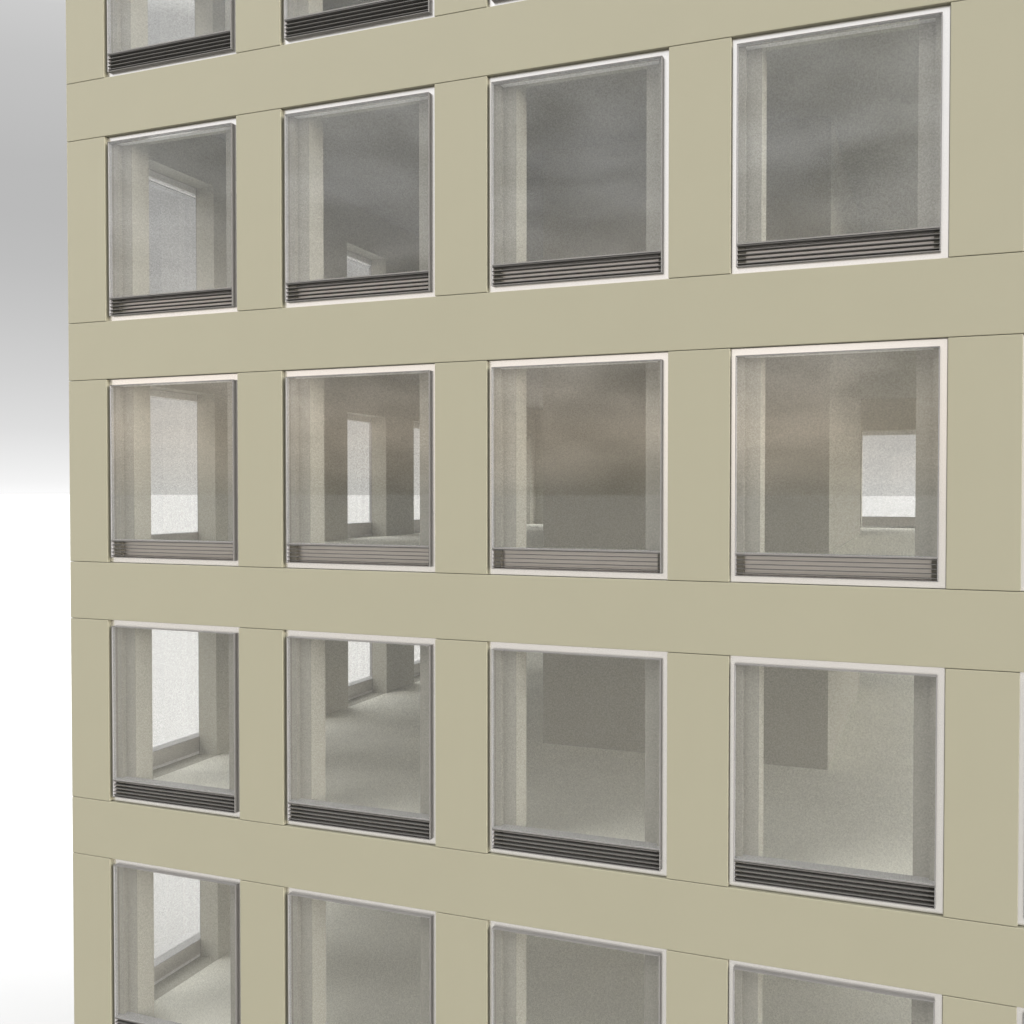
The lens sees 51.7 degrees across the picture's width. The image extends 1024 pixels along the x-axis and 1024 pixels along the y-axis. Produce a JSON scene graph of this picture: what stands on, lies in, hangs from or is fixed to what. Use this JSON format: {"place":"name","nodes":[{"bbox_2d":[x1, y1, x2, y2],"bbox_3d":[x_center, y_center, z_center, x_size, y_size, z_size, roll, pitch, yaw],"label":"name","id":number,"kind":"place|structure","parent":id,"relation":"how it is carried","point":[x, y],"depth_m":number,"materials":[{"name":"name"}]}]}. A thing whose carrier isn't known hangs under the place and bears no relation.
{"place":"outdoors","nodes":[
{"label":"outdoors","id":0,"kind":"place"},
{"bbox_2d":[0,495,914,1023],"bbox_3d":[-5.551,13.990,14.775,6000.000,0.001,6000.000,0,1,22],"label":"ground","id":1,"kind":"structure","parent":0,"point":[36,903],"depth_m":63.79,"materials":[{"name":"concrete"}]},
{"bbox_2d":[0,0,915,495],"label":"sky","id":2,"kind":"structure","parent":0,"point":[34,344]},
{"bbox_2d":[66,0,1023,1023],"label":"office building","id":3,"kind":"structure","parent":0,"point":[644,326],"depth_m":12.98,"materials":[{"name":"beige paint"}]},
{"bbox_2d":[107,0,236,76],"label":"window","id":4,"kind":"structure","parent":3,"relation":"in","point":[222,43],"depth_m":14.00,"materials":[{"name":"grey metal"}]},
{"bbox_2d":[149,170,195,199],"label":"window","id":5,"kind":"structure","parent":3,"relation":"in","point":[154,177],"depth_m":16.44,"materials":[{"name":"grey metal"}]},
{"bbox_2d":[108,118,237,320],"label":"window","id":6,"kind":"structure","parent":3,"relation":"in","point":[217,300],"depth_m":14.08,"materials":[{"name":"grey metal"}]},
{"bbox_2d":[110,374,237,565],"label":"window","id":7,"kind":"structure","parent":3,"relation":"in","point":[194,552],"depth_m":14.17,"materials":[{"name":"grey metal"}]},
{"bbox_2d":[150,389,197,540],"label":"window","id":8,"kind":"structure","parent":3,"relation":"in","point":[159,394],"depth_m":16.52,"materials":[{"name":"grey metal"}]},
{"bbox_2d":[111,620,239,817],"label":"window","id":9,"kind":"structure","parent":3,"relation":"in","point":[197,798],"depth_m":14.21,"materials":[{"name":"grey metal"}]},
{"bbox_2d":[153,633,198,769],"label":"window","id":10,"kind":"structure","parent":3,"relation":"in","point":[165,754],"depth_m":16.60,"materials":[{"name":"grey metal"}]},
{"bbox_2d":[113,859,240,1023],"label":"window","id":11,"kind":"structure","parent":3,"relation":"in","point":[129,1017],"depth_m":14.45,"materials":[{"name":"grey metal"}]},
{"bbox_2d":[154,932,199,984],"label":"window","id":12,"kind":"structure","parent":3,"relation":"in","point":[187,951],"depth_m":16.66,"materials":[{"name":"grey metal"}]},
{"bbox_2d":[283,0,434,44],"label":"window","id":13,"kind":"structure","parent":3,"relation":"in","point":[380,13],"depth_m":12.97,"materials":[{"name":"grey metal"}]},
{"bbox_2d":[347,250,370,274],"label":"window","id":14,"kind":"structure","parent":3,"relation":"in","point":[351,256],"depth_m":21.82,"materials":[{"name":"grey metal"}]},
{"bbox_2d":[283,87,435,307],"bbox_3d":[-1.887,-3.839,13.053,2.147,2.516,0.190,0,1,22],"label":"window","id":15,"kind":"structure","parent":3,"relation":"in","point":[414,284],"depth_m":13.01,"materials":[{"name":"grey metal"}]},
{"bbox_2d":[284,364,434,571],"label":"window","id":16,"kind":"structure","parent":3,"relation":"in","point":[415,558],"depth_m":13.11,"materials":[{"name":"grey metal"}]},
{"bbox_2d":[347,415,371,537],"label":"window","id":17,"kind":"structure","parent":3,"relation":"in","point":[361,529],"depth_m":22.11,"materials":[{"name":"grey metal"}]},
{"bbox_2d":[348,643,371,699],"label":"window","id":18,"kind":"structure","parent":3,"relation":"in","point":[363,686],"depth_m":21.97,"materials":[{"name":"grey metal"}]},
{"bbox_2d":[286,630,435,844],"bbox_3d":[-1.887,2.759,13.185,2.147,2.516,0.190,0,1,22],"label":"window","id":19,"kind":"structure","parent":3,"relation":"in","point":[371,821],"depth_m":13.14,"materials":[{"name":"grey metal"}]},
{"bbox_2d":[287,887,435,1023],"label":"window","id":20,"kind":"structure","parent":3,"relation":"in","point":[291,892],"depth_m":13.21,"materials":[{"name":"grey metal"}]},
{"bbox_2d":[414,423,419,531],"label":"window","id":21,"kind":"structure","parent":3,"relation":"in","point":[416,426],"depth_m":24.24,"materials":[{"name":"grey metal"}]},
{"bbox_2d":[414,660,419,676],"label":"window","id":22,"kind":"structure","parent":3,"relation":"in","point":[417,663],"depth_m":24.30,"materials":[{"name":"grey metal"}]},
{"bbox_2d":[489,0,523,6],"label":"window","id":23,"kind":"structure","parent":3,"relation":"in","point":[491,2],"depth_m":12.26,"materials":[{"name":"grey metal"}]},
{"bbox_2d":[489,920,666,1023],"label":"window","id":24,"kind":"structure","parent":3,"relation":"in","point":[493,925],"depth_m":12.17,"materials":[{"name":"grey metal"}]},
{"bbox_2d":[489,352,667,579],"bbox_3d":[0.740,-0.519,12.068,2.147,2.516,0.190,0,1,22],"label":"window","id":25,"kind":"structure","parent":3,"relation":"in","point":[604,563],"depth_m":12.03,"materials":[{"name":"grey metal"}]},
{"bbox_2d":[489,642,667,875],"bbox_3d":[0.740,2.781,12.134,2.147,2.516,0.190,0,1,22],"label":"window","id":26,"kind":"structure","parent":3,"relation":"in","point":[545,844],"depth_m":12.08,"materials":[{"name":"grey metal"}]},
{"bbox_2d":[489,49,668,291],"bbox_3d":[0.740,-3.818,12.001,2.147,2.516,0.190,0,1,22],"label":"window","id":27,"kind":"structure","parent":3,"relation":"in","point":[634,266],"depth_m":11.95,"materials":[{"name":"grey metal"}]},
{"bbox_2d":[729,960,941,1023],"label":"window","id":28,"kind":"structure","parent":3,"relation":"in","point":[936,999],"depth_m":11.09,"materials":[{"name":"grey metal"}]},
{"bbox_2d":[729,656,944,914],"bbox_3d":[3.368,2.802,11.083,2.147,2.516,0.190,0,1,22],"label":"window","id":29,"kind":"structure","parent":3,"relation":"in","point":[901,891],"depth_m":11.02,"materials":[{"name":"grey metal"}]},
{"bbox_2d":[730,339,947,587],"bbox_3d":[3.368,-0.498,11.017,2.147,2.516,0.190,0,1,22],"label":"window","id":30,"kind":"structure","parent":3,"relation":"in","point":[793,568],"depth_m":10.98,"materials":[{"name":"grey metal"}]},
{"bbox_2d":[732,5,949,273],"bbox_3d":[3.368,-3.797,10.950,2.147,2.516,0.190,0,1,22],"label":"window","id":31,"kind":"structure","parent":3,"relation":"in","point":[910,244],"depth_m":10.90,"materials":[{"name":"grey metal"}]},
{"bbox_2d":[862,430,915,527],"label":"window","id":32,"kind":"structure","parent":3,"relation":"in","point":[867,521],"depth_m":27.19,"materials":[{"name":"grey metal"}]},
{"bbox_2d":[1017,1007,1023,1023],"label":"window","id":33,"kind":"structure","parent":3,"relation":"in","point":[1020,1011],"depth_m":10.43,"materials":[{"name":"grey metal"}]},
{"bbox_2d":[1018,672,1023,925],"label":"window","id":34,"kind":"structure","parent":3,"relation":"in","point":[1021,726],"depth_m":10.39,"materials":[{"name":"grey metal"}]},
{"bbox_2d":[1021,335,1023,590],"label":"window","id":35,"kind":"structure","parent":3,"relation":"in","point":[1022,519],"depth_m":10.34,"materials":[{"name":"grey metal"}]}
]}

